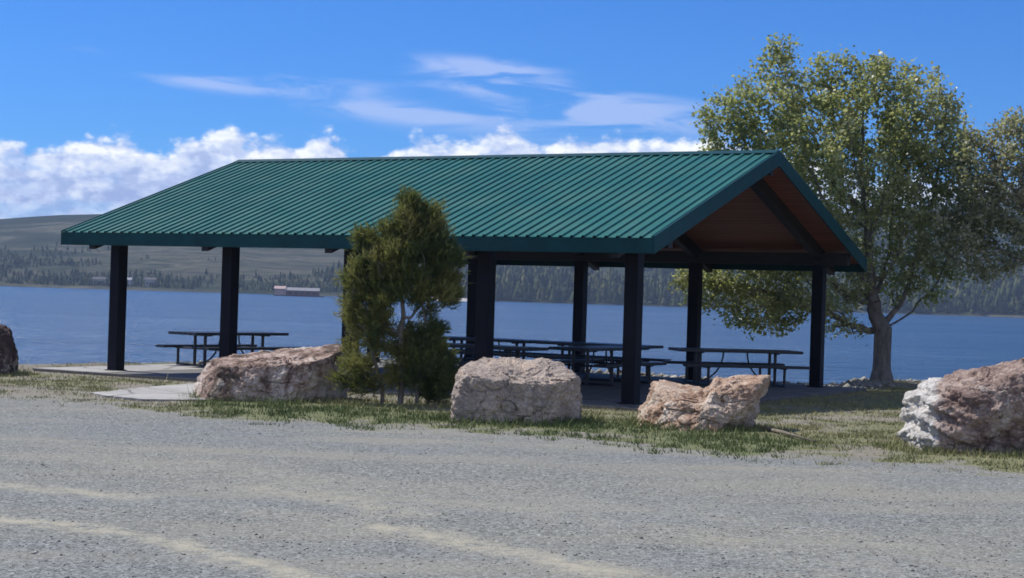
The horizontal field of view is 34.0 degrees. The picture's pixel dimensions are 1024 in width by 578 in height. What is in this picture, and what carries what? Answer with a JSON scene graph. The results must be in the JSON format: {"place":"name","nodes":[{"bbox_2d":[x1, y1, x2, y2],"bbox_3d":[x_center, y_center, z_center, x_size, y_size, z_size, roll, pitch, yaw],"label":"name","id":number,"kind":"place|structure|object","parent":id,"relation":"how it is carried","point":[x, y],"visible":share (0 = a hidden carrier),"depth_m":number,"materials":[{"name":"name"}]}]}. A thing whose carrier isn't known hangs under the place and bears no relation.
{"place":"outdoors","nodes":[
{"label":"outdoors","id":0,"kind":"place"},
{"bbox_2d":[90,383,207,400],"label":"concrete path","id":1,"kind":"structure","parent":0,"point":[163,393],"depth_m":25.58,"materials":[{"name":"grey concrete"}]},
{"bbox_2d":[33,361,866,411],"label":"concrete slab","id":2,"kind":"structure","parent":0,"point":[597,396],"depth_m":31.62,"materials":[{"name":"grey concrete"}]},
{"bbox_2d":[155,331,300,366],"bbox_3d":[-6.030,1.279,35.694,1.686,0.722,2.600,2,0,39],"label":"picnic table","id":3,"kind":"object","parent":2,"relation":"on","point":[205,347],"visible":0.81,"depth_m":35.31,"materials":[{"name":"paint"}]},
{"bbox_2d":[61,150,866,404],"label":"picnic pavilion","id":4,"kind":"structure","parent":2,"relation":"on","point":[635,214],"depth_m":31.40,"materials":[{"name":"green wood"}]},
{"bbox_2d":[446,343,548,368],"bbox_3d":[-0.664,1.426,31.894,2.600,0.722,1.686,2,0,30],"label":"picnic table","id":5,"kind":"object","parent":2,"relation":"on","point":[509,349],"visible":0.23,"depth_m":31.45,"materials":[{"name":"paint"}]},
{"bbox_2d":[439,336,557,368],"bbox_3d":[-0.523,1.455,37.140,2.600,0.722,1.686,2,0,30],"label":"picnic table","id":6,"kind":"object","parent":2,"relation":"on","point":[516,342],"visible":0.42,"depth_m":36.90,"materials":[{"name":"paint"}]},
{"bbox_2d":[527,341,670,379],"bbox_3d":[1.858,1.522,35.766,2.600,0.722,1.686,2,0,30],"label":"picnic table","id":7,"kind":"object","parent":2,"relation":"on","point":[563,356],"visible":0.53,"depth_m":35.68,"materials":[{"name":"paint"}]},
{"bbox_2d":[548,345,666,385],"bbox_3d":[1.735,1.506,33.144,1.686,0.722,2.600,2,0,31],"label":"picnic table","id":8,"kind":"object","parent":2,"relation":"on","point":[602,363],"visible":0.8,"depth_m":32.54,"materials":[{"name":"paint"}]},
{"bbox_2d":[662,347,809,386],"bbox_3d":[4.573,1.599,34.324,2.600,0.722,1.686,2,0,-12],"label":"picnic table","id":9,"kind":"object","parent":2,"relation":"on","point":[708,365],"visible":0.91,"depth_m":34.01,"materials":[{"name":"paint"}]},
{"bbox_2d":[0,360,1023,577],"bbox_3d":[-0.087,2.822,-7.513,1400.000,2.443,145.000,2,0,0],"label":"ground","id":10,"kind":"structure","parent":0,"point":[40,432],"depth_m":14.00,"materials":[{"name":"grey gravel"}]},
{"bbox_2d":[0,324,18,374],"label":"boulder","id":11,"kind":"object","parent":10,"relation":"on","point":[9,358],"visible":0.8,"depth_m":29.75,"materials":[{"name":"stone"}]},
{"bbox_2d":[39,364,204,372],"bbox_3d":[-7.454,1.611,33.836,1.760,0.039,4.240,2,0,30],"label":"slab edge strip","id":12,"kind":"object","parent":10,"relation":"on","point":[133,368],"visible":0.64,"depth_m":33.44,"materials":[{"name":"concrete"}]},
{"bbox_2d":[194,343,347,401],"bbox_3d":[-3.684,1.458,25.296,2.483,1.297,1.600,2,0,-8],"label":"boulder","id":13,"kind":"object","parent":10,"relation":"on","point":[294,372],"visible":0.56,"depth_m":24.90,"materials":[{"name":"brown stone"}]},
{"bbox_2d":[324,184,473,405],"bbox_3d":[-1.678,0.092,24.936,2.293,3.364,1.250,2,0,0],"label":"juniper shrub","id":14,"kind":"object","parent":10,"relation":"on","point":[422,354],"visible":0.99,"depth_m":24.74,"materials":[{"name":"green plant"}]},
{"bbox_2d":[450,357,582,424],"bbox_3d":[0.034,1.540,22.442,1.904,1.238,1.290,2,0,0],"label":"boulder","id":15,"kind":"object","parent":10,"relation":"on","point":[511,388],"visible":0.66,"depth_m":21.97,"materials":[{"name":"beige stone"}]},
{"bbox_2d":[200,358,924,389],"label":"bank cobbles","id":16,"kind":"object","parent":10,"relation":"on","point":[868,383],"visible":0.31,"depth_m":36.44,"materials":[{"name":"stone"}]},
{"bbox_2d":[636,375,771,431],"bbox_3d":[2.482,1.739,22.113,1.872,1.240,1.571,2,0,7],"label":"boulder","id":17,"kind":"object","parent":10,"relation":"on","point":[737,397],"visible":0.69,"depth_m":21.95,"materials":[{"name":"beige stone"}]},
{"bbox_2d":[753,425,815,441],"bbox_3d":[3.462,1.843,21.388,0.063,0.068,2.244,2,0,-12],"label":"fallen branch","id":18,"kind":"object","parent":10,"relation":"on","point":[781,432],"visible":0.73,"depth_m":21.38,"materials":[{"name":"brown wood"}]},
{"bbox_2d":[667,32,987,382],"bbox_3d":[7.105,-1.819,37.450,7.178,7.855,3.872,2,0,0],"label":"broadleaf tree","id":19,"kind":"object","parent":10,"relation":"on","point":[791,124],"visible":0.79,"depth_m":37.05,"materials":[{"name":"green plant"}]},
{"bbox_2d":[896,358,1023,452],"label":"boulder","id":20,"kind":"object","parent":10,"relation":"on","point":[981,408],"visible":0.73,"depth_m":19.49,"materials":[{"name":"beige stone"}]},
{"bbox_2d":[923,105,1023,293],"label":"broadleaf tree","id":21,"kind":"object","parent":10,"relation":"on","point":[975,236],"visible":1,"depth_m":36.03,"materials":[{"name":"green plant"}]},
{"bbox_2d":[0,286,1023,384],"bbox_3d":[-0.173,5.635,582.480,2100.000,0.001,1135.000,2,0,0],"label":"lake","id":22,"kind":"structure","parent":0,"point":[56,325],"depth_m":140.07,"materials":[{"name":"liquid"}]},
{"bbox_2d":[273,286,324,296],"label":"floating boathouse","id":23,"kind":"object","parent":22,"relation":"on","point":[293,291],"visible":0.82,"depth_m":797.41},
{"bbox_2d":[0,357,1023,472],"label":"grass","id":24,"kind":"structure","parent":0,"point":[584,420],"depth_m":22.24,"materials":[{"name":"green plant"}]},
{"bbox_2d":[0,193,1023,317],"bbox_3d":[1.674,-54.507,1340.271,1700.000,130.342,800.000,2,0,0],"label":"hills","id":25,"kind":"structure","parent":0,"point":[21,236],"depth_m":1157.04,"materials":[{"name":"green plant"}]},
{"bbox_2d":[92,277,106,284],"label":"lakeside house","id":26,"kind":"structure","parent":25,"relation":"on","point":[101,279],"depth_m":982.99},
{"bbox_2d":[127,277,132,285],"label":"lakeside house","id":27,"kind":"structure","parent":25,"relation":"on","point":[130,281],"depth_m":984.34,"materials":[{"name":"metal"}]},
{"bbox_2d":[144,277,156,285],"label":"lakeside house","id":28,"kind":"structure","parent":25,"relation":"on","point":[148,280],"depth_m":982.13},
{"bbox_2d":[0,187,1023,313],"bbox_3d":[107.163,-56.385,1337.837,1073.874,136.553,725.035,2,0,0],"label":"woods","id":29,"kind":"object","parent":25,"relation":"on","point":[556,283],"visible":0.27,"depth_m":1003.51,"materials":[{"name":"green plant"}]},
{"bbox_2d":[0,0,1023,218],"label":"sky","id":30,"kind":"structure","parent":0,"point":[106,105],"materials":[{"name":"blue"}]}
]}

